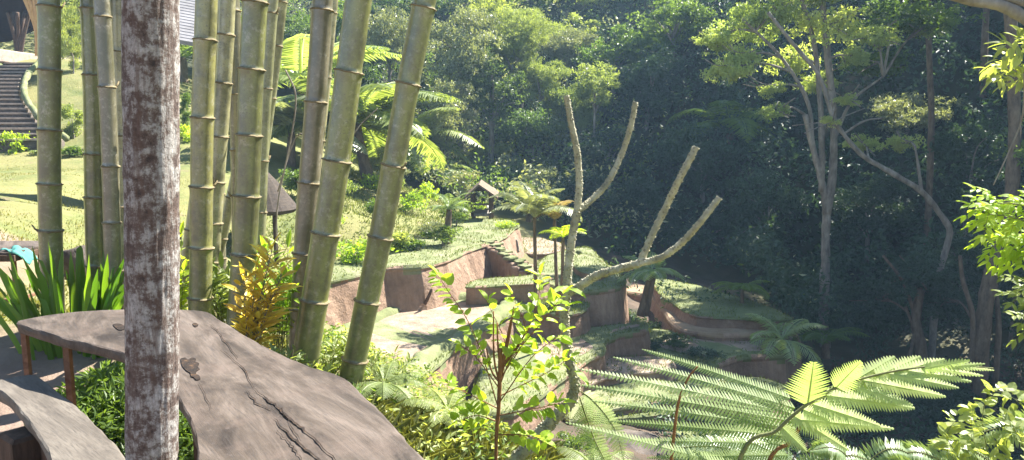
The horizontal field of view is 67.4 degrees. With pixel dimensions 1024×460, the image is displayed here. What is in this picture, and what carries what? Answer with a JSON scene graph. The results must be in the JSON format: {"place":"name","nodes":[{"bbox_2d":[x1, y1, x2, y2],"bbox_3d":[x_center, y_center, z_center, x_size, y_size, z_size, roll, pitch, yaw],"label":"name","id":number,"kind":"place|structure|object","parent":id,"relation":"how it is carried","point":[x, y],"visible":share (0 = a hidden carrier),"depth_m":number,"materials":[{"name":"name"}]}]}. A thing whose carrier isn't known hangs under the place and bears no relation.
{"place":"outdoors","nodes":[
{"label":"outdoors","id":0,"kind":"place"},
{"bbox_2d":[371,302,491,366],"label":"paddy water","id":1,"kind":"structure","parent":0,"point":[423,321],"depth_m":19.71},
{"bbox_2d":[373,299,590,397],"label":"paddy terrace","id":2,"kind":"structure","parent":0,"point":[464,369],"depth_m":18.77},
{"bbox_2d":[401,298,517,378],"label":"paddy outer bund","id":3,"kind":"structure","parent":2,"relation":"on","point":[432,353],"depth_m":17.97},
{"bbox_2d":[465,275,550,304],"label":"stair bank terrace","id":4,"kind":"structure","parent":2,"relation":"on","point":[474,296],"depth_m":21.89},
{"bbox_2d":[0,0,1023,459],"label":"ground","id":5,"kind":"structure","parent":0,"point":[20,188],"depth_m":35.80,"materials":[{"name":"plant"}]},
{"bbox_2d":[0,62,64,151],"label":"stone stairs","id":6,"kind":"structure","parent":5,"relation":"on","point":[16,117],"depth_m":30.49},
{"bbox_2d":[0,0,65,62],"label":"bamboo pavilion","id":7,"kind":"structure","parent":5,"relation":"on","point":[18,21],"depth_m":38.95,"materials":[{"name":"white wood"}]},
{"bbox_2d":[31,0,65,311],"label":"bamboo culm","id":8,"kind":"object","parent":5,"relation":"on","point":[49,185],"visible":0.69,"depth_m":4.92,"materials":[{"name":"plant"}]},
{"bbox_2d":[0,375,124,459],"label":"slab bench","id":9,"kind":"object","parent":5,"relation":"on","point":[57,426],"visible":1,"depth_m":2.35,"materials":[{"name":"grey wood"}]},
{"bbox_2d":[61,4,81,73],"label":"shrub","id":10,"kind":"object","parent":5,"relation":"on","point":[69,30],"visible":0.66,"depth_m":35.53,"materials":[{"name":"green plant"}]},
{"bbox_2d":[78,0,102,310],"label":"bamboo culm","id":11,"kind":"object","parent":5,"relation":"on","point":[92,200],"visible":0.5,"depth_m":5.03,"materials":[{"name":"plant"}]},
{"bbox_2d":[0,242,183,359],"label":"strap leaf plant","id":12,"kind":"object","parent":5,"relation":"on","point":[100,291],"visible":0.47,"depth_m":4.76,"materials":[{"name":"plant"}]},
{"bbox_2d":[92,0,123,309],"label":"bamboo culm","id":13,"kind":"object","parent":5,"relation":"on","point":[106,86],"visible":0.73,"depth_m":4.83,"materials":[{"name":"plant"}]},
{"bbox_2d":[24,359,193,459],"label":"ground cover","id":14,"kind":"object","parent":5,"relation":"on","point":[99,392],"visible":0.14,"depth_m":3.30,"materials":[{"name":"green plant"}]},
{"bbox_2d":[110,0,123,296],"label":"bamboo culm","id":15,"kind":"object","parent":5,"relation":"on","point":[116,12],"visible":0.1,"depth_m":5.07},
{"bbox_2d":[121,0,179,459],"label":"upright log","id":16,"kind":"object","parent":5,"relation":"on","point":[150,65],"visible":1,"depth_m":1.72,"materials":[{"name":"wood"}]},
{"bbox_2d":[179,0,194,239],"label":"shingled house","id":17,"kind":"structure","parent":5,"relation":"on","point":[187,18],"depth_m":17.15,"materials":[{"name":"grey"}]},
{"bbox_2d":[186,0,218,313],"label":"bamboo culm","id":18,"kind":"object","parent":5,"relation":"on","point":[201,248],"visible":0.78,"depth_m":4.68,"materials":[{"name":"plant"}]},
{"bbox_2d":[0,146,424,389],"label":"lawn grass","id":19,"kind":"structure","parent":5,"relation":"on","point":[37,303],"depth_m":13.03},
{"bbox_2d":[17,310,423,459],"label":"slab table","id":20,"kind":"object","parent":5,"relation":"on","point":[242,397],"visible":0.89,"depth_m":2.13,"materials":[{"name":"brown wood"}]},
{"bbox_2d":[180,250,261,322],"bbox_3d":[-1.923,0.424,5.105,0.709,0.744,0.577,0,8,0],"label":"leafy plant","id":21,"kind":"object","parent":5,"relation":"on","point":[219,289],"visible":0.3,"depth_m":5.03,"materials":[{"name":"green plant"}]},
{"bbox_2d":[212,0,235,315],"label":"bamboo culm","id":22,"kind":"object","parent":5,"relation":"on","point":[226,36],"visible":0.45,"depth_m":5.20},
{"bbox_2d":[227,0,241,247],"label":"bamboo culm","id":23,"kind":"object","parent":5,"relation":"on","point":[234,101],"visible":0.17,"depth_m":5.38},
{"bbox_2d":[226,0,269,332],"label":"bamboo culm","id":24,"kind":"object","parent":5,"relation":"on","point":[248,134],"visible":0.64,"depth_m":4.47,"materials":[{"name":"plant"}]},
{"bbox_2d":[222,232,303,348],"bbox_3d":[-1.411,0.480,4.293,0.422,0.970,0.374,6,10,37],"label":"croton bush","id":25,"kind":"object","parent":5,"relation":"on","point":[260,316],"visible":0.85,"depth_m":4.24,"materials":[{"name":"yellow plant"}]},
{"bbox_2d":[257,0,278,337],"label":"bamboo culm","id":26,"kind":"object","parent":5,"relation":"on","point":[271,24],"visible":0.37,"depth_m":5.30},
{"bbox_2d":[269,0,287,149],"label":"bamboo culm","id":27,"kind":"object","parent":5,"relation":"on","point":[282,6],"visible":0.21,"depth_m":5.65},
{"bbox_2d":[228,229,331,356],"bbox_3d":[-1.447,0.423,4.848,0.612,0.863,0.715,-2,8,-16],"label":"leafy plant","id":28,"kind":"object","parent":5,"relation":"on","point":[283,326],"visible":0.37,"depth_m":4.78,"materials":[{"name":"yellow plant"}]},
{"bbox_2d":[191,95,380,166],"bbox_3d":[-8.541,-3.898,30.523,7.356,3.088,7.215,0,8,0],"label":"tree fern","id":29,"kind":"object","parent":5,"relation":"on","point":[283,115],"visible":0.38,"depth_m":29.44,"materials":[{"name":"green plant"}]},
{"bbox_2d":[182,33,401,132],"bbox_3d":[-11.025,-7.621,39.546,11.378,5.963,9.521,-6,10,-36],"label":"tree fern","id":30,"kind":"object","parent":5,"relation":"on","point":[291,59],"visible":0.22,"depth_m":38.02,"materials":[{"name":"green plant"}]},
{"bbox_2d":[283,5,310,88],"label":"forest tree","id":31,"kind":"object","parent":5,"relation":"on","point":[292,25],"visible":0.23,"depth_m":46.29,"materials":[{"name":"green plant"}]},
{"bbox_2d":[289,0,334,357],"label":"bamboo culm","id":32,"kind":"object","parent":5,"relation":"on","point":[315,106],"visible":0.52,"depth_m":4.52,"materials":[{"name":"plant"}]},
{"bbox_2d":[291,0,371,368],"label":"bamboo culm","id":33,"kind":"object","parent":5,"relation":"on","point":[326,235],"visible":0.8,"depth_m":4.34,"materials":[{"name":"plant"}]},
{"bbox_2d":[286,334,383,377],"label":"leafy plant","id":34,"kind":"object","parent":5,"relation":"on","point":[333,359],"visible":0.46,"depth_m":4.64,"materials":[{"name":"green plant"}]},
{"bbox_2d":[226,166,478,273],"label":"slope grass","id":35,"kind":"structure","parent":5,"relation":"on","point":[363,196],"depth_m":27.87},
{"bbox_2d":[271,74,461,184],"bbox_3d":[-6.307,-4.035,31.740,8.159,4.936,8.402,2,8,15],"label":"tree fern","id":36,"kind":"object","parent":5,"relation":"on","point":[381,96],"visible":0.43,"depth_m":30.88,"materials":[{"name":"green plant"}]},
{"bbox_2d":[335,236,399,263],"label":"shrub","id":37,"kind":"object","parent":5,"relation":"on","point":[350,252],"visible":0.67,"depth_m":21.49,"materials":[{"name":"green plant"}]},
{"bbox_2d":[339,0,436,384],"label":"bamboo culm","id":38,"kind":"object","parent":5,"relation":"on","point":[367,303],"visible":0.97,"depth_m":4.41,"materials":[{"name":"plant"}]},
{"bbox_2d":[353,359,428,406],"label":"fern","id":39,"kind":"object","parent":5,"relation":"on","point":[383,384],"visible":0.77,"depth_m":4.56,"materials":[{"name":"green plant"}]},
{"bbox_2d":[366,5,432,82],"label":"forest tree","id":40,"kind":"object","parent":5,"relation":"on","point":[381,33],"visible":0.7,"depth_m":45.80,"materials":[{"name":"green plant"}]},
{"bbox_2d":[279,218,523,326],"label":"terrace","id":41,"kind":"structure","parent":5,"relation":"on","point":[406,289],"depth_m":21.44,"materials":[{"name":"soil"}]},
{"bbox_2d":[267,172,295,263],"bbox_3d":[-6.562,-0.333,19.951,1.984,2.853,1.966,0,8,0],"label":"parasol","id":42,"kind":"object","parent":41,"relation":"on","point":[287,204],"visible":0.29,"depth_m":19.55,"materials":[{"name":"fabric"}]},
{"bbox_2d":[465,179,498,218],"bbox_3d":[-1.232,-0.869,31.990,1.322,2.283,2.600,0,8,0],"label":"open hut","id":43,"kind":"object","parent":41,"relation":"on","point":[481,185],"visible":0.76,"depth_m":31.25,"materials":[{"name":"brown wood"}]},
{"bbox_2d":[370,0,465,22],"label":"forest tree","id":44,"kind":"object","parent":5,"relation":"on","point":[408,10],"visible":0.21,"depth_m":57.49,"materials":[{"name":"green plant"}]},
{"bbox_2d":[30,0,813,325],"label":"undergrowth","id":45,"kind":"object","parent":5,"relation":"on","point":[496,172],"visible":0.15,"depth_m":42.94,"materials":[{"name":"green plant"}]},
{"bbox_2d":[370,107,484,177],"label":"tree fern","id":46,"kind":"object","parent":5,"relation":"on","point":[444,146],"visible":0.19,"depth_m":40.72,"materials":[{"name":"green plant"}]},
{"bbox_2d":[319,323,538,459],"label":"herbs","id":47,"kind":"object","parent":5,"relation":"on","point":[450,434],"visible":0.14,"depth_m":4.65,"materials":[{"name":"green plant"}]},
{"bbox_2d":[320,321,545,459],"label":"herbs","id":48,"kind":"object","parent":5,"relation":"on","point":[332,334],"visible":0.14,"depth_m":4.84,"materials":[{"name":"green plant"}]},
{"bbox_2d":[27,0,853,310],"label":"undergrowth","id":49,"kind":"object","parent":5,"relation":"on","point":[487,164],"visible":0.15,"depth_m":42.23,"materials":[{"name":"green plant"}]},
{"bbox_2d":[399,387,493,428],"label":"fern","id":50,"kind":"object","parent":5,"relation":"on","point":[438,406],"visible":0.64,"depth_m":4.36,"materials":[{"name":"green plant"}]},
{"bbox_2d":[415,77,484,163],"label":"forest tree","id":51,"kind":"object","parent":5,"relation":"on","point":[446,121],"visible":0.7,"depth_m":41.84,"materials":[{"name":"green plant"}]},
{"bbox_2d":[401,1,507,159],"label":"forest tree","id":52,"kind":"object","parent":5,"relation":"on","point":[466,42],"visible":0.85,"depth_m":43.41,"materials":[{"name":"green plant"}]},
{"bbox_2d":[354,379,586,459],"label":"leafy shrubs","id":53,"kind":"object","parent":5,"relation":"on","point":[549,452],"depth_m":4.12,"materials":[{"name":"plant"}]},
{"bbox_2d":[458,44,542,169],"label":"forest tree","id":54,"kind":"object","parent":5,"relation":"on","point":[504,87],"visible":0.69,"depth_m":43.80,"materials":[{"name":"green plant"}]},
{"bbox_2d":[428,262,579,459],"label":"leafy sapling","id":55,"kind":"object","parent":5,"relation":"on","point":[506,351],"visible":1,"depth_m":3.35,"materials":[{"name":"green plant"}]},
{"bbox_2d":[480,239,553,279],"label":"earth stairs","id":56,"kind":"structure","parent":5,"relation":"on","point":[503,260],"depth_m":24.45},
{"bbox_2d":[482,6,565,135],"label":"forest tree","id":57,"kind":"object","parent":5,"relation":"on","point":[524,32],"visible":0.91,"depth_m":45.82,"materials":[{"name":"green plant"}]},
{"bbox_2d":[500,107,559,173],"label":"forest tree","id":58,"kind":"object","parent":5,"relation":"on","point":[536,125],"visible":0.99,"depth_m":43.10,"materials":[{"name":"green plant"}]},
{"bbox_2d":[489,181,582,313],"bbox_3d":[0.605,0.568,19.864,2.407,3.566,2.242,0,8,0],"label":"palm tree","id":59,"kind":"object","parent":5,"relation":"on","point":[533,204],"visible":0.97,"depth_m":19.53,"materials":[{"name":"green plant"}]},
{"bbox_2d":[508,56,576,148],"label":"forest tree","id":60,"kind":"object","parent":5,"relation":"on","point":[536,73],"visible":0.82,"depth_m":45.74,"materials":[{"name":"green plant"}]},
{"bbox_2d":[531,27,600,86],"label":"forest tree","id":61,"kind":"object","parent":5,"relation":"on","point":[561,43],"visible":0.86,"depth_m":50.05,"materials":[{"name":"green plant"}]},
{"bbox_2d":[537,82,617,142],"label":"forest tree","id":62,"kind":"object","parent":5,"relation":"on","point":[582,115],"visible":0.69,"depth_m":44.96,"materials":[{"name":"green plant"}]},
{"bbox_2d":[550,169,624,230],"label":"forest tree","id":63,"kind":"object","parent":5,"relation":"on","point":[588,184],"visible":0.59,"depth_m":37.75,"materials":[{"name":"green plant"}]},
{"bbox_2d":[557,61,620,170],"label":"forest tree","id":64,"kind":"object","parent":5,"relation":"on","point":[592,79],"visible":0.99,"depth_m":43.09,"materials":[{"name":"green plant"}]},
{"bbox_2d":[573,390,626,459],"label":"fern","id":65,"kind":"object","parent":5,"relation":"on","point":[603,449],"visible":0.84,"depth_m":4.08,"materials":[{"name":"green plant"}]},
{"bbox_2d":[566,124,649,193],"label":"forest tree","id":66,"kind":"object","parent":5,"relation":"on","point":[594,147],"visible":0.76,"depth_m":41.50,"materials":[{"name":"green plant"}]},
{"bbox_2d":[505,95,722,459],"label":"bare forked tree","id":67,"kind":"object","parent":5,"relation":"on","point":[575,375],"visible":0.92,"depth_m":3.72,"materials":[{"name":"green plant"}]},
{"bbox_2d":[571,21,657,93],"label":"forest tree","id":68,"kind":"object","parent":5,"relation":"on","point":[628,44],"visible":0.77,"depth_m":47.97,"materials":[{"name":"green plant"}]},
{"bbox_2d":[602,42,694,130],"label":"forest tree","id":69,"kind":"object","parent":5,"relation":"on","point":[659,65],"visible":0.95,"depth_m":44.78,"materials":[{"name":"green plant"}]},
{"bbox_2d":[617,252,684,316],"bbox_3d":[4.123,1.711,22.878,2.050,1.824,1.888,0,8,0],"label":"tree fern","id":70,"kind":"object","parent":5,"relation":"on","point":[651,273],"visible":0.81,"depth_m":22.88,"materials":[{"name":"green plant"}]},
{"bbox_2d":[610,175,698,247],"bbox_3d":[7.033,-0.885,38.056,4.340,3.812,4.278,2,8,15],"label":"forest tree","id":71,"kind":"object","parent":5,"relation":"on","point":[636,192],"visible":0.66,"depth_m":37.84,"materials":[{"name":"green plant"}]},
{"bbox_2d":[626,0,718,62],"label":"forest tree","id":72,"kind":"object","parent":5,"relation":"on","point":[686,12],"visible":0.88,"depth_m":47.54,"materials":[{"name":"green plant"}]},
{"bbox_2d":[565,349,811,459],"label":"fern","id":73,"kind":"object","parent":5,"relation":"on","point":[704,455],"visible":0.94,"depth_m":2.85,"materials":[{"name":"green plant"}]},
{"bbox_2d":[626,284,771,341],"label":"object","id":74,"kind":"structure","parent":5,"relation":"on","point":[670,320],"depth_m":23.41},
{"bbox_2d":[647,117,769,202],"bbox_3d":[10.166,-3.541,39.772,5.222,4.676,5.147,-6,10,-35],"label":"forest tree","id":75,"kind":"object","parent":5,"relation":"on","point":[680,153],"visible":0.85,"depth_m":39.25,"materials":[{"name":"green plant"}]},
{"bbox_2d":[674,203,756,247],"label":"forest tree","id":76,"kind":"object","parent":5,"relation":"on","point":[716,221],"visible":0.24,"depth_m":37.53,"materials":[{"name":"green plant"}]},
{"bbox_2d":[415,0,1023,459],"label":"undergrowth","id":77,"kind":"object","parent":5,"relation":"on","point":[785,278],"visible":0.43,"depth_m":34.36,"materials":[{"name":"green plant"}]},
{"bbox_2d":[665,99,781,152],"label":"palm tree","id":78,"kind":"object","parent":5,"relation":"on","point":[750,124],"visible":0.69,"depth_m":40.49,"materials":[{"name":"green plant"}]},
{"bbox_2d":[645,329,803,407],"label":"terrace","id":79,"kind":"structure","parent":5,"relation":"on","point":[780,368],"depth_m":21.63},
{"bbox_2d":[745,313,826,369],"bbox_3d":[7.920,3.358,22.513,2.386,1.522,2.548,4,9,27],"label":"tree fern","id":80,"kind":"object","parent":79,"relation":"on","point":[774,331],"visible":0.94,"depth_m":22.22,"materials":[{"name":"green plant"}]},
{"bbox_2d":[650,279,800,342],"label":"shaded grass terrace","id":81,"kind":"structure","parent":5,"relation":"on","point":[719,321],"depth_m":24.71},
{"bbox_2d":[674,432,791,459],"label":"fern","id":82,"kind":"object","parent":5,"relation":"on","point":[710,449],"visible":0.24,"depth_m":3.05,"materials":[{"name":"green plant"}]},
{"bbox_2d":[694,66,802,106],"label":"forest tree","id":83,"kind":"object","parent":5,"relation":"on","point":[734,91],"visible":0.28,"depth_m":44.07,"materials":[{"name":"green plant"}]},
{"bbox_2d":[713,377,798,446],"bbox_3d":[5.811,4.807,19.823,3.304,1.563,2.510,-4,9,-25],"label":"bank ledge","id":84,"kind":"object","parent":5,"relation":"on","point":[771,382],"visible":0.17,"depth_m":19.45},
{"bbox_2d":[712,167,821,253],"bbox_3d":[12.036,-0.757,36.478,4.586,4.369,4.523,0,8,0],"label":"forest tree","id":85,"kind":"object","parent":5,"relation":"on","point":[794,199],"visible":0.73,"depth_m":35.71,"materials":[{"name":"green plant"}]},
{"bbox_2d":[799,327,869,358],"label":"tree fern","id":86,"kind":"object","parent":5,"relation":"on","point":[818,336],"visible":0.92,"depth_m":24.55,"materials":[{"name":"green plant"}]},
{"bbox_2d":[692,0,985,347],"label":"tall tree","id":87,"kind":"object","parent":5,"relation":"on","point":[877,35],"visible":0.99,"depth_m":26.54,"materials":[{"name":"green plant"}]},
{"bbox_2d":[767,11,952,376],"bbox_3d":[11.170,-0.953,25.730,6.349,12.211,2.500,-1,8,-10],"label":"tall tree","id":88,"kind":"object","parent":5,"relation":"on","point":[862,143],"visible":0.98,"depth_m":25.06,"materials":[{"name":"brown plant"}]},
{"bbox_2d":[738,355,993,459],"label":"fern","id":89,"kind":"object","parent":5,"relation":"on","point":[855,377],"visible":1,"depth_m":2.70,"materials":[{"name":"green plant"}]},
{"bbox_2d":[793,436,950,459],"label":"fern","id":90,"kind":"object","parent":5,"relation":"on","point":[896,450],"visible":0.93,"depth_m":2.85,"materials":[{"name":"green plant"}]},
{"bbox_2d":[819,166,940,262],"bbox_3d":[15.758,-0.481,33.220,4.464,4.620,3.785,0,8,0],"label":"forest tree","id":91,"kind":"object","parent":5,"relation":"on","point":[864,204],"visible":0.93,"depth_m":32.74,"materials":[{"name":"green plant"}]},
{"bbox_2d":[838,251,958,387],"bbox_3d":[12.522,3.010,25.142,2.414,4.827,3.613,-4,9,-25],"label":"tall tree","id":92,"kind":"object","parent":5,"relation":"on","point":[913,279],"visible":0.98,"depth_m":24.59,"materials":[{"name":"green plant"}]},
{"bbox_2d":[863,91,972,136],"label":"forest tree","id":93,"kind":"object","parent":5,"relation":"on","point":[915,114],"visible":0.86,"depth_m":36.73,"materials":[{"name":"green plant"}]},
{"bbox_2d":[923,0,946,253],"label":"tall tree","id":94,"kind":"object","parent":5,"relation":"on","point":[931,134],"visible":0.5,"depth_m":31.65,"materials":[{"name":"brown plant"}]},
{"bbox_2d":[901,387,994,428],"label":"shrub","id":95,"kind":"object","parent":5,"relation":"on","point":[945,403],"visible":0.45,"depth_m":21.80,"materials":[{"name":"green plant"}]},
{"bbox_2d":[933,224,993,325],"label":"forest tree","id":96,"kind":"object","parent":5,"relation":"on","point":[963,241],"visible":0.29,"depth_m":28.11,"materials":[{"name":"green plant"}]},
{"bbox_2d":[912,14,1020,415],"bbox_3d":[13.328,-1.535,22.520,4.577,14.827,5.350,0,8,0],"label":"tall tree","id":97,"kind":"object","parent":5,"relation":"on","point":[979,316],"visible":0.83,"depth_m":22.49,"materials":[{"name":"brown plant"}]},
{"bbox_2d":[923,409,1023,459],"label":"shrub","id":98,"kind":"object","parent":5,"relation":"on","point":[992,422],"visible":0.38,"depth_m":3.04,"materials":[{"name":"green plant"}]},
{"bbox_2d":[926,116,1023,236],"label":"forest tree","id":99,"kind":"object","parent":5,"relation":"on","point":[951,145],"visible":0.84,"depth_m":31.76,"materials":[{"name":"green plant"}]},
{"bbox_2d":[929,379,1023,459],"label":"leafy vine","id":100,"kind":"object","parent":5,"relation":"on","point":[946,430],"visible":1,"depth_m":2.93,"materials":[{"name":"green plant"}]},
{"bbox_2d":[950,0,1023,184],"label":"overhanging branch","id":101,"kind":"object","parent":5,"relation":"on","point":[1012,9],"visible":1,"depth_m":6.78,"materials":[{"name":"green plant"}]},
{"bbox_2d":[963,242,1023,347],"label":"forest tree","id":102,"kind":"object","parent":5,"relation":"on","point":[1006,286],"visible":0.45,"depth_m":26.30,"materials":[{"name":"green plant"}]},
{"bbox_2d":[992,273,1023,349],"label":"leafy branch","id":103,"kind":"object","parent":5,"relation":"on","point":[1020,300],"visible":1,"depth_m":4.79,"materials":[{"name":"green plant"}]},
{"bbox_2d":[472,321,650,429],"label":"terrace","id":104,"kind":"structure","parent":0,"point":[627,344],"depth_m":18.66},
{"bbox_2d":[537,247,630,326],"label":"lawn terrace","id":105,"kind":"structure","parent":0,"point":[608,305],"depth_m":22.57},
{"bbox_2d":[598,371,698,430],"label":"stream bank terrace","id":106,"kind":"structure","parent":0,"point":[642,416],"depth_m":18.10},
{"bbox_2d":[584,356,677,391],"bbox_3d":[2.778,4.231,20.273,3.910,1.378,2.189,-5,9,-30],"label":"bank ledge","id":107,"kind":"object","parent":106,"relation":"on","point":[648,374],"visible":0.28,"depth_m":19.96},
{"bbox_2d":[564,380,729,426],"bbox_3d":[2.954,4.748,18.928,5.067,1.528,2.679,-3,9,-20],"label":"bank ledge","id":108,"kind":"object","parent":106,"relation":"on","point":[617,409],"visible":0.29,"depth_m":18.55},
{"bbox_2d":[665,422,766,459],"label":"bottom bank terrace","id":109,"kind":"structure","parent":0,"point":[689,433],"depth_m":18.13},
{"bbox_2d":[291,217,799,446],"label":"terrace grass","id":110,"kind":"structure","parent":109,"relation":"on","point":[545,299],"depth_m":22.24,"materials":[{"name":"plant"}]},
{"bbox_2d":[604,429,670,457],"bbox_3d":[2.536,4.753,16.766,1.952,0.641,1.656,0,8,0],"label":"boulder","id":111,"kind":"object","parent":109,"relation":"on","point":[640,449],"visible":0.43,"depth_m":16.52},
{"bbox_2d":[953,182,1023,276],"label":"leafy branch","id":112,"kind":"object","parent":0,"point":[1003,237],"visible":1,"depth_m":4.50,"materials":[{"name":"green plant"}]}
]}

